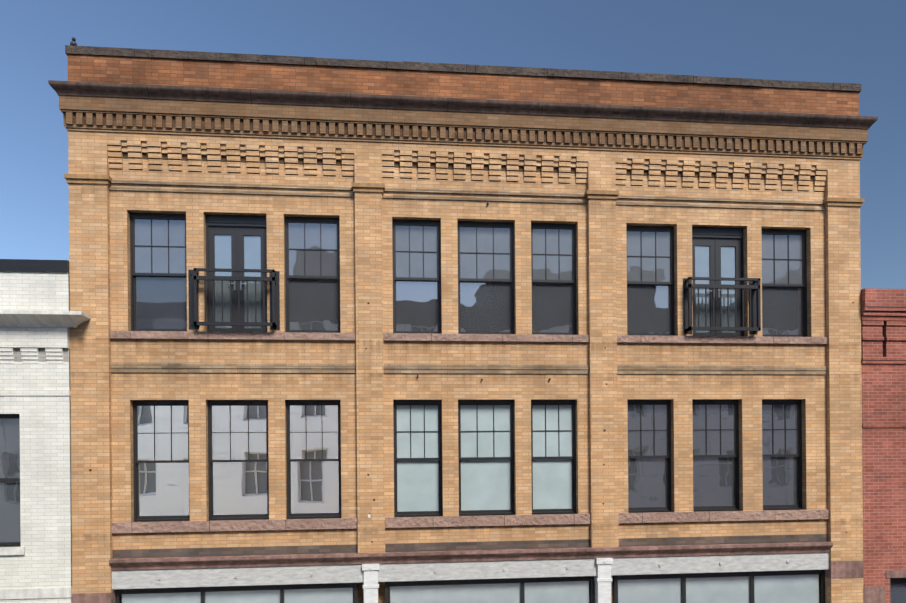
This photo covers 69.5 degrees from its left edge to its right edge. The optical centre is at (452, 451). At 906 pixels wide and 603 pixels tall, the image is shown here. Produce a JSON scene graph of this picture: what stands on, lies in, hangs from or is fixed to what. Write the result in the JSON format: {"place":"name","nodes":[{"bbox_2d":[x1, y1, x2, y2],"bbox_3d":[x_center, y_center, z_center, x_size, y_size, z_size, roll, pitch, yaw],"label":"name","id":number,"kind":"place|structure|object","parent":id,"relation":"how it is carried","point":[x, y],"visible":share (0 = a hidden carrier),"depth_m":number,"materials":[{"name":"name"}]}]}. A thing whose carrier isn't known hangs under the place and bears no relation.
{"place":"outdoors","nodes":[
{"label":"outdoors","id":0,"kind":"place"},
{"bbox_2d":[0,0,905,288],"label":"sky","id":1,"kind":"structure","parent":0,"point":[863,42],"materials":[{"name":"blue"}]},
{"bbox_2d":[121,542,793,602],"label":"building body","id":2,"kind":"structure","parent":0,"point":[381,593],"depth_m":13.42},
{"label":"ground","id":3,"kind":"structure","parent":0,"visible":0},
{"bbox_2d":[0,259,90,602],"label":"neighboring white building","id":4,"kind":"structure","parent":3,"relation":"on","point":[38,318],"depth_m":12.32,"materials":[{"name":"brick"}]},
{"bbox_2d":[59,95,867,602],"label":"brick facade","id":5,"kind":"object","parent":3,"relation":"on","point":[367,393],"visible":0.94,"depth_m":13.20,"materials":[{"name":"beige brick"}]},
{"bbox_2d":[70,37,76,45],"bbox_3d":[-7.295,-7.795,12.566,0.128,0.197,0.356,0,0,-31],"label":"pigeon","id":6,"kind":"object","parent":5,"relation":"on","point":[73,42],"visible":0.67,"depth_m":12.45,"materials":[{"name":"grey"}]},
{"bbox_2d":[136,276,186,328],"bbox_3d":[-5.750,-2.922,12.881,0.964,1.034,0.009,-1,0,-6],"label":"window pane","id":7,"kind":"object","parent":5,"relation":"attached to","point":[160,302],"visible":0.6,"depth_m":12.88,"materials":[{"name":"grey glass"}]},
{"bbox_2d":[134,219,336,275],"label":"window panes","id":8,"kind":"object","parent":5,"relation":"attached to","point":[316,261],"visible":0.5,"depth_m":12.88,"materials":[{"name":"glass"}]},
{"bbox_2d":[137,405,338,515],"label":"window panes","id":9,"kind":"structure","parent":5,"relation":"attached to","point":[239,487],"depth_m":13.00,"materials":[{"name":"grey glass"}]},
{"bbox_2d":[48,80,877,128],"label":"stone cornice","id":10,"kind":"structure","parent":5,"relation":"attached to","point":[145,91],"depth_m":12.93,"materials":[{"name":"brown stone"}]},
{"bbox_2d":[68,54,858,115],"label":"parapet wall","id":11,"kind":"structure","parent":5,"relation":"attached to","point":[157,71],"depth_m":13.12,"materials":[{"name":"brown brick"}]},
{"bbox_2d":[65,45,861,92],"bbox_3d":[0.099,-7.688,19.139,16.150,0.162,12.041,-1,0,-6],"label":"parapet coping","id":12,"kind":"object","parent":11,"relation":"on","point":[390,65],"visible":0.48,"depth_m":13.10,"materials":[{"name":"brown stone"}]},
{"bbox_2d":[65,113,861,191],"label":"sooted facade recesses","id":13,"kind":"object","parent":5,"relation":"attached to","point":[338,162],"visible":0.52,"depth_m":13.12,"materials":[{"name":"brown brick"}]},
{"bbox_2d":[64,174,863,206],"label":"facade pier caps","id":14,"kind":"object","parent":5,"relation":"attached to","point":[356,187],"visible":0.67,"depth_m":12.93,"materials":[{"name":"brown stone"}]},
{"bbox_2d":[109,180,826,374],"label":"facade string courses","id":15,"kind":"object","parent":5,"relation":"attached to","point":[351,368],"visible":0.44,"depth_m":13.20,"materials":[{"name":"brown stone"}]},
{"bbox_2d":[72,560,863,602],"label":"brownstone facade blocks","id":16,"kind":"structure","parent":5,"relation":"attached to","point":[844,569],"depth_m":13.90,"materials":[{"name":"brown stone"}]},
{"bbox_2d":[110,331,828,532],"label":"window sills","id":17,"kind":"structure","parent":5,"relation":"attached to","point":[337,523],"depth_m":13.17,"materials":[{"name":"brown stone"}]},
{"bbox_2d":[115,213,824,602],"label":"window frames","id":18,"kind":"structure","parent":5,"relation":"attached to","point":[241,227],"depth_m":13.38,"materials":[{"name":"black metal"}]},
{"bbox_2d":[112,534,827,557],"bbox_3d":[0.729,1.918,13.384,14.650,0.160,0.204,-1,0,-6],"label":"brick band","id":19,"kind":"object","parent":5,"relation":"attached to","point":[221,551],"visible":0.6,"depth_m":13.22,"materials":[{"name":"brown brick"}]},
{"bbox_2d":[112,552,828,588],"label":"storefront lintel","id":20,"kind":"structure","parent":5,"relation":"attached to","point":[245,576],"depth_m":13.19,"materials":[{"name":"grey stone"}]},
{"bbox_2d":[122,574,818,602],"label":"glass shopfront","id":21,"kind":"object","parent":5,"relation":"attached to","point":[788,589],"depth_m":13.58,"materials":[{"name":"glass"}]},
{"bbox_2d":[109,542,832,569],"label":"storefront cornice","id":22,"kind":"structure","parent":5,"relation":"attached to","point":[405,557],"depth_m":13.11,"materials":[{"name":"brown stone"}]},
{"bbox_2d":[89,202,853,542],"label":"facade anchor holes","id":23,"kind":"object","parent":5,"relation":"attached to","point":[417,376],"visible":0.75,"depth_m":13.10,"materials":[{"name":"black metal"}]},
{"bbox_2d":[188,268,760,333],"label":"facade juliet balconies","id":24,"kind":"structure","parent":5,"relation":"attached to","point":[753,287],"depth_m":12.87,"materials":[{"name":"black metal"}]},
{"bbox_2d":[214,235,735,332],"bbox_3d":[0.669,-3.412,13.495,10.845,1.850,0.012,-1,0,-6],"label":"glass door","id":25,"kind":"structure","parent":5,"relation":"attached to","point":[252,251],"depth_m":13.05,"materials":[{"name":"glass"}]},
{"bbox_2d":[229,281,723,297],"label":"facade door handles","id":26,"kind":"object","parent":25,"relation":"attached to","point":[234,283],"visible":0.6,"depth_m":12.97,"materials":[{"name":"black metal"}]},
{"bbox_2d":[397,405,571,511],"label":"window panes","id":27,"kind":"structure","parent":5,"relation":"attached to","point":[485,484],"depth_m":13.48,"materials":[{"name":"white glass"}]},
{"bbox_2d":[362,558,612,602],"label":"pilasters","id":28,"kind":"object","parent":5,"relation":"attached to","point":[602,585],"depth_m":13.40,"materials":[{"name":"white paint"}]},
{"bbox_2d":[289,279,801,507],"bbox_3d":[2.160,-1.151,13.633,10.904,4.714,0.048,-1,0,-6],"label":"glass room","id":29,"kind":"object","parent":5,"relation":"attached to","point":[484,306],"visible":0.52,"depth_m":13.83,"materials":[{"name":"grey glass"}]},
{"bbox_2d":[396,225,802,283],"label":"window panes","id":30,"kind":"structure","parent":5,"relation":"attached to","point":[481,267],"depth_m":13.59,"materials":[{"name":"clear glass"}]},
{"bbox_2d":[861,288,905,602],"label":"neighboring red building","id":31,"kind":"structure","parent":3,"relation":"on","point":[883,339],"depth_m":14.01,"materials":[{"name":"brown brick"}]}
]}

